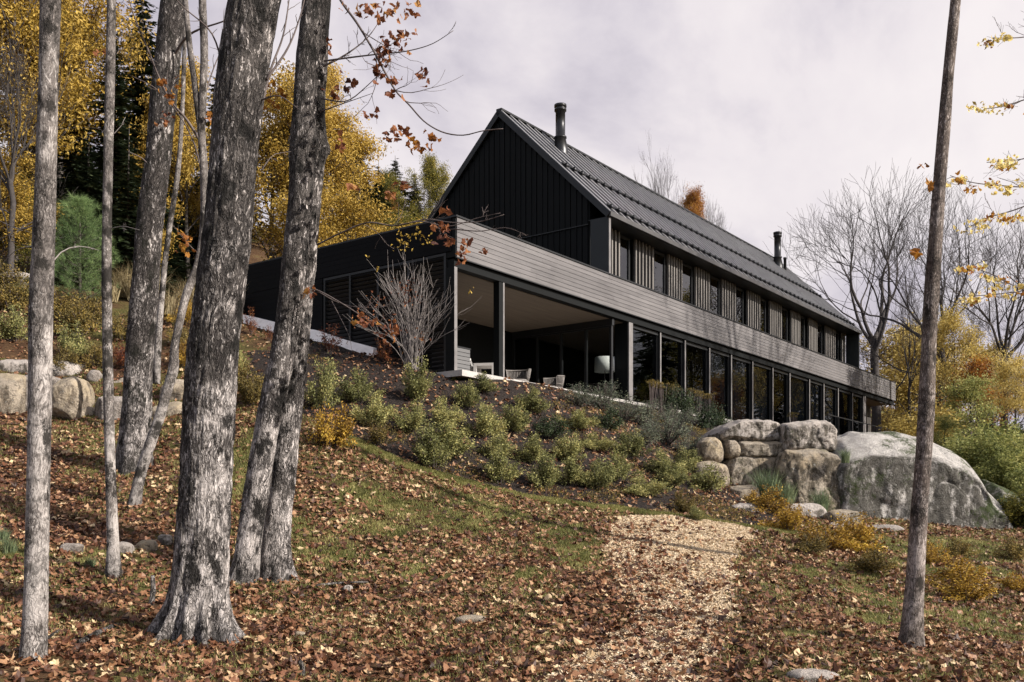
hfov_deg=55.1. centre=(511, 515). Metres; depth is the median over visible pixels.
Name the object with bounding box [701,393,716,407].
dry flower
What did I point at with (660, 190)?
bare tree
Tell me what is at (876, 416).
bare tree
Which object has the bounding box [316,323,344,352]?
russet bush
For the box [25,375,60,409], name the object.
boulder
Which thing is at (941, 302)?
bare tree
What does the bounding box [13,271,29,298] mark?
ground shrub
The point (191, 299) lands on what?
grass tuft
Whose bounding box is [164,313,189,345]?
ground shrub
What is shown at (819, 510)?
boulder
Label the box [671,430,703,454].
grey shrub
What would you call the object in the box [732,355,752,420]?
window
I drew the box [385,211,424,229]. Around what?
olive tree
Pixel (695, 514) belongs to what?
garden shrub
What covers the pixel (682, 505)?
garden shrub
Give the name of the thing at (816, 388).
window
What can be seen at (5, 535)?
grass tuft
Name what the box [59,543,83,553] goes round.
stone
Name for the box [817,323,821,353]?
window
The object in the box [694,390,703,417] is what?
dry flower
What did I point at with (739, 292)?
window
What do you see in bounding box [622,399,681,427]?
grey shrub
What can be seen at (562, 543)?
lawn grass
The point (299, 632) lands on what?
stone
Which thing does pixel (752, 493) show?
golden plant
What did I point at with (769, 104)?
sky
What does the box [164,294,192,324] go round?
ground shrub
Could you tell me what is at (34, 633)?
beech tree
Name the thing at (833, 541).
golden plant
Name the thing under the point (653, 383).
dry flower
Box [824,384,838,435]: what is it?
window
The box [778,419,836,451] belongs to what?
boulder
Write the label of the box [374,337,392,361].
russet bush
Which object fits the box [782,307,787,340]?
window
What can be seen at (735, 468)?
boulder
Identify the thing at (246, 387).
garden shrub
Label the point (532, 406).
garden shrub
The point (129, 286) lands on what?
dry grass
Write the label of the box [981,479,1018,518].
boulder
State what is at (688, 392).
dry flower
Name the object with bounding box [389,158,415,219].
spruce tree
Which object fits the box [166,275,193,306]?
dry grass
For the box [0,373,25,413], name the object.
boulder
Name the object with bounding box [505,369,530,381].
wicker chair
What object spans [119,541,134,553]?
stone
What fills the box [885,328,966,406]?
yellow tree
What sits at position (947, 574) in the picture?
golden plant
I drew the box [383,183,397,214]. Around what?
orange tree
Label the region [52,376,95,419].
boulder
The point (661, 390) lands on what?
dry flower
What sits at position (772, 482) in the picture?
grass tuft
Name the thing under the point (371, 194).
spruce tree
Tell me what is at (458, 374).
patio
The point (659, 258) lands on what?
window
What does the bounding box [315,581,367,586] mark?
stick
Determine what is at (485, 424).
garden shrub
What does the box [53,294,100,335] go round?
ground shrub
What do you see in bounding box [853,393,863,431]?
window
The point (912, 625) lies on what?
young maple
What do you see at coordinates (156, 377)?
young beech
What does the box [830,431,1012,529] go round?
boulder
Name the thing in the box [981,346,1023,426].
yellow tree
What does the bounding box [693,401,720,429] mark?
leafy plant
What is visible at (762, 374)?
window
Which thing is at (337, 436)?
garden shrub
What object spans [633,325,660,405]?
window
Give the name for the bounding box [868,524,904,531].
boulder
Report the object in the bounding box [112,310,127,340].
ground shrub
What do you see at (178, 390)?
boulder
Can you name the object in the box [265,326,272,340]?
russet bush
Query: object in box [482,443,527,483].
garden shrub
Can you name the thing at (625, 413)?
grey shrub
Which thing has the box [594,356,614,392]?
floor lamp
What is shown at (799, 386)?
window
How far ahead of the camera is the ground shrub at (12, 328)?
27.05 m
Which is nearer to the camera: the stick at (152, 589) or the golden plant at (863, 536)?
the stick at (152, 589)
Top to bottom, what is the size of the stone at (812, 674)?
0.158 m
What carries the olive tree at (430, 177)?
on the ground at (120, 306)
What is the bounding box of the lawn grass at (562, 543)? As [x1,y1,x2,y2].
[0,357,1023,681]
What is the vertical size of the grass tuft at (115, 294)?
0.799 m
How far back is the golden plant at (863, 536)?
19.57 m
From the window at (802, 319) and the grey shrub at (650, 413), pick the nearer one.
the grey shrub at (650, 413)
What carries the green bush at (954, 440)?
on the ground at (120, 306)
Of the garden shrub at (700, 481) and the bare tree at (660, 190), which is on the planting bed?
the garden shrub at (700, 481)
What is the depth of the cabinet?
26.20 m
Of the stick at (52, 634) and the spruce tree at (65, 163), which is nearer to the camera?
the stick at (52, 634)
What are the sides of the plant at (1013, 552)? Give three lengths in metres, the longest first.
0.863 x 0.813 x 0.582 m
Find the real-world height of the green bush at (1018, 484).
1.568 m
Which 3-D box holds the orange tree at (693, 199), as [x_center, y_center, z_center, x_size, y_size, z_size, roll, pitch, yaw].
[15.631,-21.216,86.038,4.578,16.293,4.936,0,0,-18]
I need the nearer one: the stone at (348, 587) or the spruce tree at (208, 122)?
the stone at (348, 587)
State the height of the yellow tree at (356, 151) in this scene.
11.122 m
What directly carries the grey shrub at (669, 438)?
on the planting bed
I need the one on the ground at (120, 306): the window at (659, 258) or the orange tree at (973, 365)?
the orange tree at (973, 365)
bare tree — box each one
[0,26,84,272]
[633,131,685,205]
[695,191,731,229]
[764,161,953,431]
[793,180,1023,431]
[880,277,964,425]
[905,201,1023,425]
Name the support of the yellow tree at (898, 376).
on the ground at (120, 306)
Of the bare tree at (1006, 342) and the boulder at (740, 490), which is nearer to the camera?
the boulder at (740, 490)
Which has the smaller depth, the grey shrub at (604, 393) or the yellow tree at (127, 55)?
the grey shrub at (604, 393)
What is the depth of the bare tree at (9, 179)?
33.90 m
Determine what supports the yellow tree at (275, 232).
on the ground at (120, 306)
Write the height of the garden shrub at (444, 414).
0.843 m
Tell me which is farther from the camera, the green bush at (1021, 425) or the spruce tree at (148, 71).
the spruce tree at (148, 71)
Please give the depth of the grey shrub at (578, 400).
27.52 m
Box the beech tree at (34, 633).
[0,0,98,661]
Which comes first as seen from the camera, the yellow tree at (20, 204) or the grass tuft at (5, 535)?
the grass tuft at (5, 535)
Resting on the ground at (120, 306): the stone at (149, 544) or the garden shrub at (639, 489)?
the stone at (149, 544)
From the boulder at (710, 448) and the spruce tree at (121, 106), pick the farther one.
the spruce tree at (121, 106)
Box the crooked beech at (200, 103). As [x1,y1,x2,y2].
[122,0,224,508]
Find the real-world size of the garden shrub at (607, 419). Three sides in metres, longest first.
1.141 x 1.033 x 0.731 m
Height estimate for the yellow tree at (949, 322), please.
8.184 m
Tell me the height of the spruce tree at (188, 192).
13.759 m
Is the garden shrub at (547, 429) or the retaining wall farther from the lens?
the retaining wall
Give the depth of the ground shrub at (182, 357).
25.85 m
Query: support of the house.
on the ground at (120, 306)
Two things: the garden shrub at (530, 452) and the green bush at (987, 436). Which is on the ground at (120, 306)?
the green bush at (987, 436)
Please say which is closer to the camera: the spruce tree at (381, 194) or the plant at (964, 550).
the plant at (964, 550)
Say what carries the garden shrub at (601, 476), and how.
on the planting bed
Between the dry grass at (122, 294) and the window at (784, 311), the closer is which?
the dry grass at (122, 294)
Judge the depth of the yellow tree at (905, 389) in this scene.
65.52 m
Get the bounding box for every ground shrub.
[0,256,28,290]
[0,273,28,311]
[0,303,27,341]
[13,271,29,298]
[26,286,85,320]
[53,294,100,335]
[53,343,89,371]
[54,319,94,358]
[69,294,113,323]
[80,342,115,367]
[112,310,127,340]
[113,340,125,367]
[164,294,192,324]
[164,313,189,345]
[179,339,186,367]
[238,344,245,370]
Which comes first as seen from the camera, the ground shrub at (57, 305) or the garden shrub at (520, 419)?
the garden shrub at (520, 419)
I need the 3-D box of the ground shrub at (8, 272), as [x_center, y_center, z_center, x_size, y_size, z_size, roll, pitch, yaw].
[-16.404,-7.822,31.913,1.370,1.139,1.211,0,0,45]
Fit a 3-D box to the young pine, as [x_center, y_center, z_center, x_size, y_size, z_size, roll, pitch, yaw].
[-13.274,-8.045,30.252,2.647,3.865,2.593,0,0,44]
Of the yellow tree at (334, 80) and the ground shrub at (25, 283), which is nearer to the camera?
the ground shrub at (25, 283)
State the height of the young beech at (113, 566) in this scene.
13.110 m
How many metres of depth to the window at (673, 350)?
36.04 m
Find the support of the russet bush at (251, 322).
on the ground at (120, 306)
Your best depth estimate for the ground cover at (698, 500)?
22.45 m
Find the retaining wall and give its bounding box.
[243,315,376,355]
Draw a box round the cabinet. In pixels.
[431,346,470,370]
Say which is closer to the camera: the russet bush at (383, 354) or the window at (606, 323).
the russet bush at (383, 354)
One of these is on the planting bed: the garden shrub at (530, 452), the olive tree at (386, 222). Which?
the garden shrub at (530, 452)
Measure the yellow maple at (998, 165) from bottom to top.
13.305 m
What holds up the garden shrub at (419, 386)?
on the planting bed
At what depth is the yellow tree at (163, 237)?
38.14 m
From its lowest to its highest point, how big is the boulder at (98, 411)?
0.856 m
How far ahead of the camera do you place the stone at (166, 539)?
15.56 m
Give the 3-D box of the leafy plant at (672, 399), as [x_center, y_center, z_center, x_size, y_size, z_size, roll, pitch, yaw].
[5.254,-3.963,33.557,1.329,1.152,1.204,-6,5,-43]
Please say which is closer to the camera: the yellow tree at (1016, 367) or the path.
the path
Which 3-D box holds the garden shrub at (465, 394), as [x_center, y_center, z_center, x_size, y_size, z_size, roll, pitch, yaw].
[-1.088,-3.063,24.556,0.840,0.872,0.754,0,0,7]
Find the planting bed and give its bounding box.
[247,341,802,525]
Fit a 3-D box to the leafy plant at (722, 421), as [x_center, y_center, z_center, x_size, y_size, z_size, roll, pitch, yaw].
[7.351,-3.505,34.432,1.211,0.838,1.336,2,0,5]
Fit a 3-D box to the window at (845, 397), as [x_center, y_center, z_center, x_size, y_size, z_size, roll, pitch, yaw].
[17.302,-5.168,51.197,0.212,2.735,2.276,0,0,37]
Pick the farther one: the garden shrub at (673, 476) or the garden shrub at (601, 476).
the garden shrub at (673, 476)
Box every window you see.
[512,318,613,396]
[620,235,629,279]
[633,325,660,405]
[654,250,664,293]
[661,333,685,409]
[682,262,691,303]
[686,341,709,411]
[710,275,718,313]
[710,349,731,419]
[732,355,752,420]
[736,287,742,323]
[753,362,772,420]
[760,298,765,331]
[773,368,789,423]
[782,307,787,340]
[790,374,809,421]
[800,315,804,346]
[810,380,823,420]
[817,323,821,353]
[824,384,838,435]
[835,331,838,359]
[839,389,852,434]
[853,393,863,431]
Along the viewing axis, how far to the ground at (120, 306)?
15.91 m
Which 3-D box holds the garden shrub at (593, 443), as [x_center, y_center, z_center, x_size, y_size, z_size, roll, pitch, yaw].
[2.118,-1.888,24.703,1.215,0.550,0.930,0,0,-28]
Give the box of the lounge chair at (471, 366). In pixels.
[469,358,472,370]
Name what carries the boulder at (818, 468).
on the ground at (120, 306)
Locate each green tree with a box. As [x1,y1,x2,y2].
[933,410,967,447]
[935,368,1007,437]
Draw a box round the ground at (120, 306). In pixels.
[0,182,1023,681]
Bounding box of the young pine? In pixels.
[54,192,123,303]
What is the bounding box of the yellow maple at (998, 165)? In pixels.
[923,11,1023,312]
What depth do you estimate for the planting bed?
24.41 m
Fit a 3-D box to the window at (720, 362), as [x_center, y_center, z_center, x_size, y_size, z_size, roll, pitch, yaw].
[8.222,-5.168,39.077,0.242,2.735,2.011,0,0,37]
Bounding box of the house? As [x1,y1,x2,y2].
[243,102,895,435]
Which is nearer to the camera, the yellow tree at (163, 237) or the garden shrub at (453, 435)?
the garden shrub at (453, 435)
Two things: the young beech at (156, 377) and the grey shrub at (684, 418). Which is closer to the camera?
the young beech at (156, 377)
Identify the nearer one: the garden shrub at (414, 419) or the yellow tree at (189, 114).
the garden shrub at (414, 419)
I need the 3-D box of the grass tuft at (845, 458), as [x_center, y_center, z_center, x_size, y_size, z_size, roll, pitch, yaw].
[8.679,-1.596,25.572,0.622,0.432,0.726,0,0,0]
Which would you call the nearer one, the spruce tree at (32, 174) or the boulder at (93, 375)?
the boulder at (93, 375)
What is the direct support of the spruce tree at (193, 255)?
on the ground at (120, 306)
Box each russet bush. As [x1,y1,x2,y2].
[242,307,257,334]
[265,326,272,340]
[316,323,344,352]
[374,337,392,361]
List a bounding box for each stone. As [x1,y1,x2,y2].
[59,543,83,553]
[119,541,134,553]
[136,539,157,551]
[157,534,173,544]
[294,631,306,636]
[342,585,352,590]
[455,615,485,623]
[786,668,840,681]
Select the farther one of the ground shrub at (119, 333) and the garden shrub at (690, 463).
the ground shrub at (119, 333)
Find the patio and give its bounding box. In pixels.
[436,370,732,421]
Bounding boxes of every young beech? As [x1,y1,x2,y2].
[101,0,137,578]
[152,23,186,383]
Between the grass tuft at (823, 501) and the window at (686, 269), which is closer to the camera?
the grass tuft at (823, 501)
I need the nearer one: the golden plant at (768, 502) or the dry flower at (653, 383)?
the golden plant at (768, 502)
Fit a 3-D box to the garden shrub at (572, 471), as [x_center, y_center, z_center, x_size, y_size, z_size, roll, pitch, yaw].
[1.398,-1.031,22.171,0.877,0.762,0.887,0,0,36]
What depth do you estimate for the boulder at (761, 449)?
26.63 m
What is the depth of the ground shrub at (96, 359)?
25.91 m
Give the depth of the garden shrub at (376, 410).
22.36 m
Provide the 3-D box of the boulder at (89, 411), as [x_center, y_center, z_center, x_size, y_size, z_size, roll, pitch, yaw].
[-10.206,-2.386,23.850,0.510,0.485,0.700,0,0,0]
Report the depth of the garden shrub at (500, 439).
22.65 m
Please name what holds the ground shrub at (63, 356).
on the ground at (120, 306)
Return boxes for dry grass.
[112,262,131,298]
[114,259,177,300]
[119,262,174,295]
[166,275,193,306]
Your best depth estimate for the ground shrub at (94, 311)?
28.81 m
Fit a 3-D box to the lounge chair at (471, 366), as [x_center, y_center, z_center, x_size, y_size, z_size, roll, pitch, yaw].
[-1.273,-4.252,29.708,0.620,0.903,1.113,0,0,25]
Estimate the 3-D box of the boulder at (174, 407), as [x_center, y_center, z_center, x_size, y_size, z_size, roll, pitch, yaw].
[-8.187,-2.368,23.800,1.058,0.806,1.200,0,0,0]
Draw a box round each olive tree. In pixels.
[362,210,410,233]
[371,168,413,226]
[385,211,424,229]
[399,151,452,224]
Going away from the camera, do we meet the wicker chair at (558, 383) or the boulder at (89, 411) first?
the boulder at (89, 411)
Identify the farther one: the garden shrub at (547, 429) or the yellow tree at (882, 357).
the yellow tree at (882, 357)
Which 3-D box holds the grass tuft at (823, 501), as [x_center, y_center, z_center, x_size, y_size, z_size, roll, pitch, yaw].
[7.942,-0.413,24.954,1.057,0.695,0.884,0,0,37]
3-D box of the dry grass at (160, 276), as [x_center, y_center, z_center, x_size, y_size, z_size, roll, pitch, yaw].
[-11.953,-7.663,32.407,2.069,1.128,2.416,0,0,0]
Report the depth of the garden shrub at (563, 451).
23.36 m
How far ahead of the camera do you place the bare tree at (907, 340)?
51.98 m
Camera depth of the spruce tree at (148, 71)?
43.80 m
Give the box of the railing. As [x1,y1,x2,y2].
[827,414,889,434]
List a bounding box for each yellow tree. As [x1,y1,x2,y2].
[0,0,154,245]
[0,0,155,271]
[0,144,74,256]
[0,175,66,270]
[113,196,179,266]
[124,55,259,279]
[182,57,365,258]
[252,179,352,303]
[255,94,394,241]
[261,61,351,208]
[321,182,402,242]
[396,215,427,228]
[860,312,945,418]
[869,325,971,431]
[871,378,918,431]
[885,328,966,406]
[904,294,1015,414]
[953,335,1023,424]
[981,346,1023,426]
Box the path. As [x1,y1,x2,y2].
[546,515,753,681]
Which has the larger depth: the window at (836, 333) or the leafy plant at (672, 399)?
the window at (836, 333)
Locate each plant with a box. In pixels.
[655,384,681,412]
[674,388,703,420]
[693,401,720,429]
[706,404,734,425]
[742,488,761,502]
[748,484,789,514]
[754,497,821,531]
[784,532,831,559]
[794,520,859,548]
[831,511,887,552]
[844,545,906,574]
[925,555,1010,585]
[926,539,950,564]
[931,570,1000,600]
[942,536,979,556]
[991,534,1023,560]
[999,571,1023,592]
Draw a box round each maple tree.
[93,0,222,474]
[144,0,304,646]
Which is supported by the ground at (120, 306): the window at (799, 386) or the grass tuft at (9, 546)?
the grass tuft at (9, 546)
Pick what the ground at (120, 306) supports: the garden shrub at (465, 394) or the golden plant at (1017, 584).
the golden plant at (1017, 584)
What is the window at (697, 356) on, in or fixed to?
in the house
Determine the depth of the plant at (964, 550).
19.99 m
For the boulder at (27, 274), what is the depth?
32.22 m
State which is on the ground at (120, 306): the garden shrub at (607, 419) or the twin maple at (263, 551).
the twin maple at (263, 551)
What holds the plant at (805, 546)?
on the ground at (120, 306)
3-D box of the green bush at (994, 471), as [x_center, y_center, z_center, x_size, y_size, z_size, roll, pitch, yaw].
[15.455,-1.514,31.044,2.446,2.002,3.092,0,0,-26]
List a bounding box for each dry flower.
[646,379,658,408]
[654,382,667,411]
[680,388,698,398]
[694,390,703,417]
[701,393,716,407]
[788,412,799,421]
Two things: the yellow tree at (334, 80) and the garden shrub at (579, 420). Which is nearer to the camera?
the garden shrub at (579, 420)
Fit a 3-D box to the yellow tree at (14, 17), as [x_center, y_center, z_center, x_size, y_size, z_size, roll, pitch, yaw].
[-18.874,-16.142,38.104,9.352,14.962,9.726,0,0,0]
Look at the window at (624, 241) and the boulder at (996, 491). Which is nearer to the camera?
the boulder at (996, 491)
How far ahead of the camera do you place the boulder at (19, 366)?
25.37 m
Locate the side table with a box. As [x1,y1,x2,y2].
[473,363,492,374]
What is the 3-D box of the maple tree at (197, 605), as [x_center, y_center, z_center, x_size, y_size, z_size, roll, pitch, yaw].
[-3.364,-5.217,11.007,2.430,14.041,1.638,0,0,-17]
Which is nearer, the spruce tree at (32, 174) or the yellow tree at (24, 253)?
the yellow tree at (24, 253)
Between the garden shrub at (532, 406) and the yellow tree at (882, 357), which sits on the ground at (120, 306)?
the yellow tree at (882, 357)
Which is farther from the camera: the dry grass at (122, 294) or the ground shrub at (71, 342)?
the dry grass at (122, 294)
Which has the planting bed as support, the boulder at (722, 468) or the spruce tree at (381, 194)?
the boulder at (722, 468)
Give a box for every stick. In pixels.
[48,629,59,638]
[77,623,115,642]
[149,575,155,604]
[298,660,304,675]
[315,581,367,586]
[766,639,798,670]
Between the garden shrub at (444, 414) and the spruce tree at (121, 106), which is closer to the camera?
the garden shrub at (444, 414)
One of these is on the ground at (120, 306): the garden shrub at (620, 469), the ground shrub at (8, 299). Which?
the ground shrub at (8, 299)
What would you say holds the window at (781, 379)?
in the house
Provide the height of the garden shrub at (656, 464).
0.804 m
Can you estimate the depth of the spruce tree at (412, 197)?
67.93 m
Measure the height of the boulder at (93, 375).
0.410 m
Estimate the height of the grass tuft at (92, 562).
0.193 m
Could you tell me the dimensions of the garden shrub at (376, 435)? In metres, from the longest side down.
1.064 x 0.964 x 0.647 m
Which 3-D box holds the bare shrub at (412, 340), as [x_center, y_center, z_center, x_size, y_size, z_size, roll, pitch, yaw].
[-2.602,-5.667,25.807,3.589,3.931,2.138,0,0,0]
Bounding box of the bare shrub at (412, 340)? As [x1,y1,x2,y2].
[342,226,474,370]
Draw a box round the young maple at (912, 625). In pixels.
[898,0,960,647]
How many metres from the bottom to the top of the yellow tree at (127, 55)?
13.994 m
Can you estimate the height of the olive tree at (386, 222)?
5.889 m
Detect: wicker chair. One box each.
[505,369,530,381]
[543,375,564,387]
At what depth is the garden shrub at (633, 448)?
24.90 m
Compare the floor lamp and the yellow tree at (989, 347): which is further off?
the yellow tree at (989, 347)
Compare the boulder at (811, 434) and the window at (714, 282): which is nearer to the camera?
the boulder at (811, 434)
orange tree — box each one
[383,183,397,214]
[678,181,706,218]
[936,351,1020,436]
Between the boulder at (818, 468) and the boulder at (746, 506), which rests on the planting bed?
the boulder at (746, 506)
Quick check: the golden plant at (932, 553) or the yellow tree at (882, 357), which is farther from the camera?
the yellow tree at (882, 357)
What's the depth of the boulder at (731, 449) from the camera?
26.66 m
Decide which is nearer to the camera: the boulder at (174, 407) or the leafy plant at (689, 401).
the boulder at (174, 407)
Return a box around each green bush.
[876,397,965,444]
[940,422,995,469]
[945,413,1023,479]
[970,437,1023,490]
[997,488,1023,526]
[999,415,1023,441]
[1004,459,1023,494]
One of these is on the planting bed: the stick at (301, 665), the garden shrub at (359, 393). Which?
the garden shrub at (359, 393)
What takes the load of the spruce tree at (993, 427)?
on the ground at (120, 306)
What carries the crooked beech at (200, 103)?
on the ground at (120, 306)
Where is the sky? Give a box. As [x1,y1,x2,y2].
[0,0,1023,429]
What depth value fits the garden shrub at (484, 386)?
25.31 m
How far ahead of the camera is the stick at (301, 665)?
9.31 m
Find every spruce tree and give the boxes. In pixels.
[0,63,98,195]
[20,70,96,272]
[54,112,120,286]
[57,33,180,296]
[82,125,179,298]
[93,0,199,283]
[133,48,208,261]
[134,142,195,295]
[179,163,208,280]
[189,64,283,241]
[334,162,386,238]
[368,162,397,223]
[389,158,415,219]
[405,173,427,219]
[966,389,1003,435]
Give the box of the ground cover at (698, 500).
[157,320,803,521]
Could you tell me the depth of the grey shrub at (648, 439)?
26.70 m
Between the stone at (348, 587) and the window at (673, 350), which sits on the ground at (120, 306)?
the stone at (348, 587)
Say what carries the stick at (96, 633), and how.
on the ground at (120, 306)
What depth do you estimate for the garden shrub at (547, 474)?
21.77 m
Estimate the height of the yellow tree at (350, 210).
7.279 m
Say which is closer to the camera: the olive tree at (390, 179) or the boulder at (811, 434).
the boulder at (811, 434)
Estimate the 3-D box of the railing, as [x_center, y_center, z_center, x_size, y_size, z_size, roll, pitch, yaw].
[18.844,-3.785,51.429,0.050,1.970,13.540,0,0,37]
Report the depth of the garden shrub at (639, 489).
22.28 m
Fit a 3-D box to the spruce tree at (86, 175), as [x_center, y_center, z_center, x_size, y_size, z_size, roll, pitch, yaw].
[-16.241,-11.956,37.529,3.596,6.951,4.029,0,0,-7]
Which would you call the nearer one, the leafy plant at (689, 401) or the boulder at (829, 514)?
the boulder at (829, 514)
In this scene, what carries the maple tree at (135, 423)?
on the ground at (120, 306)
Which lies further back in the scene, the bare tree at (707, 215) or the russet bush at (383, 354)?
the bare tree at (707, 215)
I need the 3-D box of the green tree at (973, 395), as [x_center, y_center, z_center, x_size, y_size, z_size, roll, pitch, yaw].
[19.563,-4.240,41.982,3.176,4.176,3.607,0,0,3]
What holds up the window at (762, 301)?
in the house
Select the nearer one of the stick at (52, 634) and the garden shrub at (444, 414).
the stick at (52, 634)
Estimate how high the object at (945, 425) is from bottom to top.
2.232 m
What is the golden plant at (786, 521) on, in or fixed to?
on the ground at (120, 306)
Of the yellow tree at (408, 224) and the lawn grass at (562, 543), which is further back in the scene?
the yellow tree at (408, 224)
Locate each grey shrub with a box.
[558,381,610,406]
[577,378,624,408]
[597,393,650,421]
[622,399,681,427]
[624,422,664,446]
[640,405,700,444]
[658,401,702,426]
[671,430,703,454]
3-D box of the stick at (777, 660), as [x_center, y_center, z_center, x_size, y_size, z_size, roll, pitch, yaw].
[2.841,1.427,10.210,0.031,0.095,2.045,0,0,24]
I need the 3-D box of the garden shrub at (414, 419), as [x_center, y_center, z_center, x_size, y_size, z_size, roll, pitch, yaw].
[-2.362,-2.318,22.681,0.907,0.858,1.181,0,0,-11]
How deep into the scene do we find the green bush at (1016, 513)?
25.81 m
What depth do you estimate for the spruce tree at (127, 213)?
36.34 m
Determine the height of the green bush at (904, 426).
2.613 m
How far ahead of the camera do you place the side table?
28.94 m
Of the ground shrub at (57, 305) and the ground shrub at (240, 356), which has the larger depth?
the ground shrub at (57, 305)
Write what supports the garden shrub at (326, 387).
on the planting bed
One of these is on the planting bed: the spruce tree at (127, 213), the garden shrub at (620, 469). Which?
the garden shrub at (620, 469)
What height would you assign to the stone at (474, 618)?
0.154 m
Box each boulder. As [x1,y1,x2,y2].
[0,359,86,376]
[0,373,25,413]
[3,272,29,285]
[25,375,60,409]
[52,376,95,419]
[85,407,94,415]
[86,370,102,381]
[94,396,121,419]
[152,401,181,417]
[159,379,183,400]
[691,461,729,486]
[696,437,723,462]
[698,419,779,442]
[720,456,775,486]
[722,440,740,458]
[723,441,783,458]
[729,485,759,498]
[732,503,771,513]
[775,448,840,510]
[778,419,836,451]
[782,503,826,517]
[823,509,861,523]
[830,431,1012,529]
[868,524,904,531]
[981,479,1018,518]
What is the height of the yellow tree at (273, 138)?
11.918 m
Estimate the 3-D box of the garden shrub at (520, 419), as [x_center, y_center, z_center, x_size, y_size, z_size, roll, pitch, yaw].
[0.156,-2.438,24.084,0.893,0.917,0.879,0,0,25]
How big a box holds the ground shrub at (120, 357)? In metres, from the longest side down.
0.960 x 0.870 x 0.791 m
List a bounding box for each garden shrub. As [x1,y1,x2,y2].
[237,357,264,404]
[304,355,342,410]
[306,401,357,447]
[333,366,385,403]
[349,390,398,426]
[360,420,401,447]
[390,397,427,432]
[400,356,436,401]
[408,419,461,468]
[421,395,469,429]
[424,417,479,457]
[451,379,482,408]
[455,401,509,438]
[469,371,502,393]
[476,430,519,457]
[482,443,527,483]
[498,397,531,433]
[510,431,553,464]
[513,384,553,413]
[525,450,560,488]
[529,413,578,438]
[550,432,587,461]
[552,408,600,429]
[553,454,596,485]
[578,457,615,488]
[580,431,620,450]
[592,404,626,429]
[597,449,645,482]
[612,427,653,459]
[621,474,674,496]
[642,446,682,475]
[652,458,692,487]
[673,445,703,473]
[673,487,696,511]
[684,506,709,520]
[687,461,731,492]
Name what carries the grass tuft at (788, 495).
on the planting bed
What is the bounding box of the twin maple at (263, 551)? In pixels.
[229,0,526,584]
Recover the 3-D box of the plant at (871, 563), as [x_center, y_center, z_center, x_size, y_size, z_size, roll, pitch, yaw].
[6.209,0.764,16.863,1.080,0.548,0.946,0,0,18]
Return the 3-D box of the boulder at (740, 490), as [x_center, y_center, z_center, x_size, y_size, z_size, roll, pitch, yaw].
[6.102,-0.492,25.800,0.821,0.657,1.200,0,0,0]
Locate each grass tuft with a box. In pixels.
[0,527,15,541]
[0,537,21,553]
[82,555,99,567]
[90,272,127,302]
[158,287,181,315]
[174,285,194,315]
[741,464,792,504]
[777,480,809,505]
[809,488,843,511]
[835,446,854,462]
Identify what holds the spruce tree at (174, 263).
on the ground at (120, 306)
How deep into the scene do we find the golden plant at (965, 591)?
15.04 m

